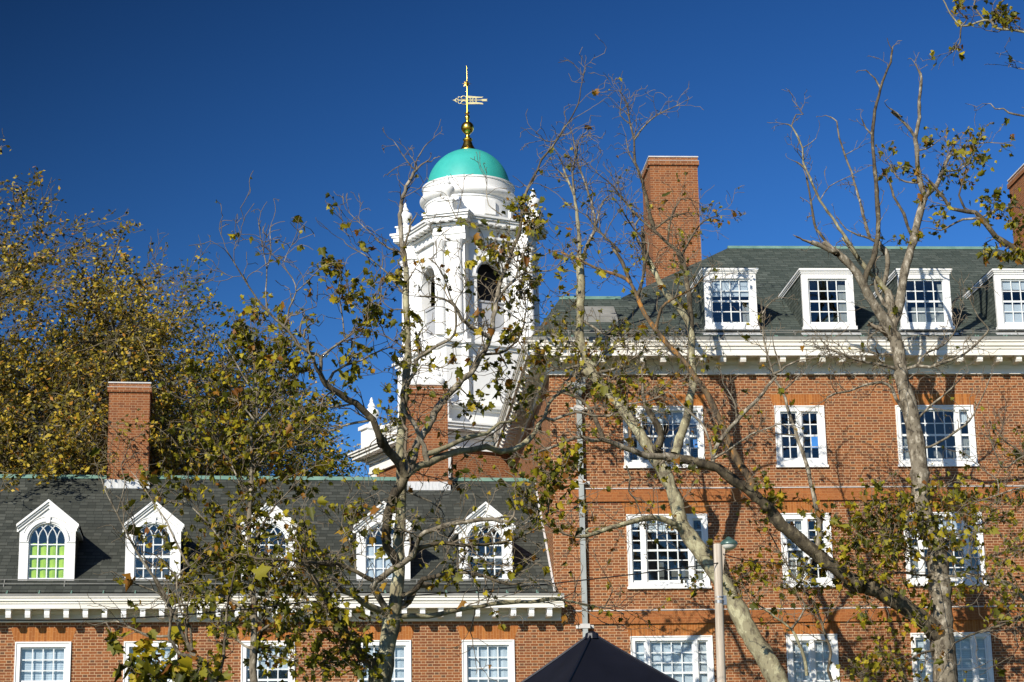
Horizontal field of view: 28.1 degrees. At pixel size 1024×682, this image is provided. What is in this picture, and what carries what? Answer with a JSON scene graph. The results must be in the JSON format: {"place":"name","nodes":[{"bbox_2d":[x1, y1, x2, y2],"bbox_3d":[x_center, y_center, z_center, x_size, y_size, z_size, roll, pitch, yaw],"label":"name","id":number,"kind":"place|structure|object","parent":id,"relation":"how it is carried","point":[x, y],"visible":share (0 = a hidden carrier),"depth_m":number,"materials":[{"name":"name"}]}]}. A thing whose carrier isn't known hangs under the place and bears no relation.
{"place":"outdoors","nodes":[
{"label":"outdoors","id":0,"kind":"place"},
{"bbox_2d":[0,0,1023,476],"label":"sky","id":1,"kind":"structure","parent":0,"point":[160,111],"materials":[{"name":"blue"}]},
{"label":"ground","id":2,"kind":"structure","parent":0,"visible":0},
{"bbox_2d":[0,132,237,494],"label":"beech tree","id":3,"kind":"object","parent":2,"relation":"on","point":[76,424],"visible":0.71,"depth_m":56.93,"materials":[{"name":"green plant"}]},
{"bbox_2d":[0,258,318,475],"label":"beech tree","id":4,"kind":"object","parent":2,"relation":"on","point":[47,347],"visible":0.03,"depth_m":68.26,"materials":[{"name":"green plant"}]},
{"bbox_2d":[78,430,271,681],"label":"sapling","id":5,"kind":"object","parent":2,"relation":"on","point":[143,669],"visible":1,"depth_m":21.66,"materials":[{"name":"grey plant"}]},
{"bbox_2d":[2,235,352,475],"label":"beech tree","id":6,"kind":"object","parent":2,"relation":"on","point":[188,304],"visible":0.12,"depth_m":65.97,"materials":[{"name":"green plant"}]},
{"bbox_2d":[127,291,354,681],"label":"plane tree","id":7,"kind":"object","parent":2,"relation":"on","point":[224,434],"visible":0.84,"depth_m":26.80,"materials":[{"name":"green plant"}]},
{"bbox_2d":[156,311,362,476],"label":"beech tree","id":8,"kind":"object","parent":2,"relation":"on","point":[318,452],"visible":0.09,"depth_m":66.60,"materials":[{"name":"green plant"}]},
{"bbox_2d":[0,382,563,681],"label":"brick house","id":9,"kind":"structure","parent":2,"relation":"on","point":[58,548],"depth_m":49.70,"materials":[{"name":"red brick"}]},
{"bbox_2d":[14,642,70,681],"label":"window","id":10,"kind":"structure","parent":9,"relation":"in","point":[33,661],"depth_m":48.16,"materials":[{"name":"white paint"}]},
{"bbox_2d":[123,641,176,681],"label":"window","id":11,"kind":"structure","parent":9,"relation":"in","point":[128,645],"depth_m":48.49,"materials":[{"name":"white paint"}]},
{"bbox_2d":[241,641,294,681],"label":"window","id":12,"kind":"structure","parent":9,"relation":"in","point":[277,674],"depth_m":48.93,"materials":[{"name":"white paint"}]},
{"bbox_2d":[357,640,410,681],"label":"window","id":13,"kind":"structure","parent":9,"relation":"in","point":[402,655],"depth_m":49.34,"materials":[{"name":"white paint"}]},
{"bbox_2d":[462,640,514,681],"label":"window","id":14,"kind":"structure","parent":9,"relation":"in","point":[500,654],"depth_m":49.66,"materials":[{"name":"white paint"}]},
{"bbox_2d":[263,444,355,476],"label":"beech tree","id":15,"kind":"object","parent":2,"relation":"on","point":[319,460],"depth_m":69.39,"materials":[{"name":"green plant"}]},
{"bbox_2d":[189,34,702,681],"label":"plane tree","id":16,"kind":"object","parent":2,"relation":"on","point":[379,664],"visible":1,"depth_m":23.95,"materials":[{"name":"green plant"}]},
{"bbox_2d":[348,66,548,477],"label":"bell tower","id":17,"kind":"structure","parent":2,"relation":"on","point":[459,165],"depth_m":65.23,"materials":[{"name":"white paint"}]},
{"bbox_2d":[521,631,678,681],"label":"canopy tent","id":18,"kind":"object","parent":2,"relation":"on","point":[592,656],"visible":1,"depth_m":15.36,"materials":[{"name":"fabric"}]},
{"bbox_2d":[499,71,806,681],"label":"plane tree","id":19,"kind":"object","parent":2,"relation":"on","point":[758,646],"visible":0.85,"depth_m":49.52,"materials":[{"name":"beige plant"}]},
{"bbox_2d":[713,536,737,681],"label":"lamp post","id":20,"kind":"object","parent":2,"relation":"on","point":[727,543],"visible":1,"depth_m":26.71,"materials":[{"name":"grey metal"}]},
{"bbox_2d":[0,562,717,620],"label":"overhead cable","id":21,"kind":"object","parent":20,"relation":"attached to","point":[337,600],"visible":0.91,"depth_m":23.15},
{"bbox_2d":[723,553,929,572],"bbox_3d":[5.864,4.098,37.110,0.844,2.386,21.391,-6,-15,18],"label":"overhead cable","id":22,"kind":"object","parent":20,"relation":"attached to","point":[815,567],"visible":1,"depth_m":36.94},
{"bbox_2d":[495,38,1016,681],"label":"plane tree","id":23,"kind":"object","parent":2,"relation":"on","point":[921,520],"visible":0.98,"depth_m":47.19,"materials":[{"name":"grey plant"}]},
{"bbox_2d":[493,156,1023,681],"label":"brick hall","id":24,"kind":"structure","parent":2,"relation":"on","point":[851,430],"depth_m":51.69,"materials":[{"name":"red brick"}]},
{"bbox_2d":[623,406,704,468],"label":"window","id":25,"kind":"structure","parent":24,"relation":"in","point":[677,413],"depth_m":51.56,"materials":[{"name":"white paint"}]},
{"bbox_2d":[626,514,711,588],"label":"window","id":26,"kind":"structure","parent":24,"relation":"in","point":[659,557],"depth_m":50.89,"materials":[{"name":"white paint"}]},
{"bbox_2d":[630,635,713,681],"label":"window","id":27,"kind":"structure","parent":24,"relation":"in","point":[689,658],"depth_m":50.14,"materials":[{"name":"white paint"}]},
{"bbox_2d":[774,405,828,467],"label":"window","id":28,"kind":"structure","parent":24,"relation":"in","point":[788,454],"depth_m":51.75,"materials":[{"name":"white paint"}]},
{"bbox_2d":[780,513,834,587],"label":"window","id":29,"kind":"structure","parent":24,"relation":"in","point":[802,524],"depth_m":51.05,"materials":[{"name":"white paint"}]},
{"bbox_2d":[786,634,839,681],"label":"window","id":30,"kind":"structure","parent":24,"relation":"in","point":[817,653],"depth_m":50.36,"materials":[{"name":"white paint"}]},
{"bbox_2d":[895,405,978,466],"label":"window","id":31,"kind":"structure","parent":24,"relation":"in","point":[934,429],"depth_m":52.07,"materials":[{"name":"white paint"}]},
{"bbox_2d":[904,512,987,585],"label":"window","id":32,"kind":"structure","parent":24,"relation":"in","point":[922,580],"depth_m":51.25,"materials":[{"name":"white paint"}]},
{"bbox_2d":[910,632,993,681],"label":"window","id":33,"kind":"structure","parent":24,"relation":"in","point":[965,648],"depth_m":50.63,"materials":[{"name":"white paint"}]},
{"bbox_2d":[896,0,1023,681],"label":"plane tree","id":34,"kind":"object","parent":2,"relation":"on","point":[1006,20],"visible":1,"depth_m":32.41,"materials":[{"name":"green plant"}]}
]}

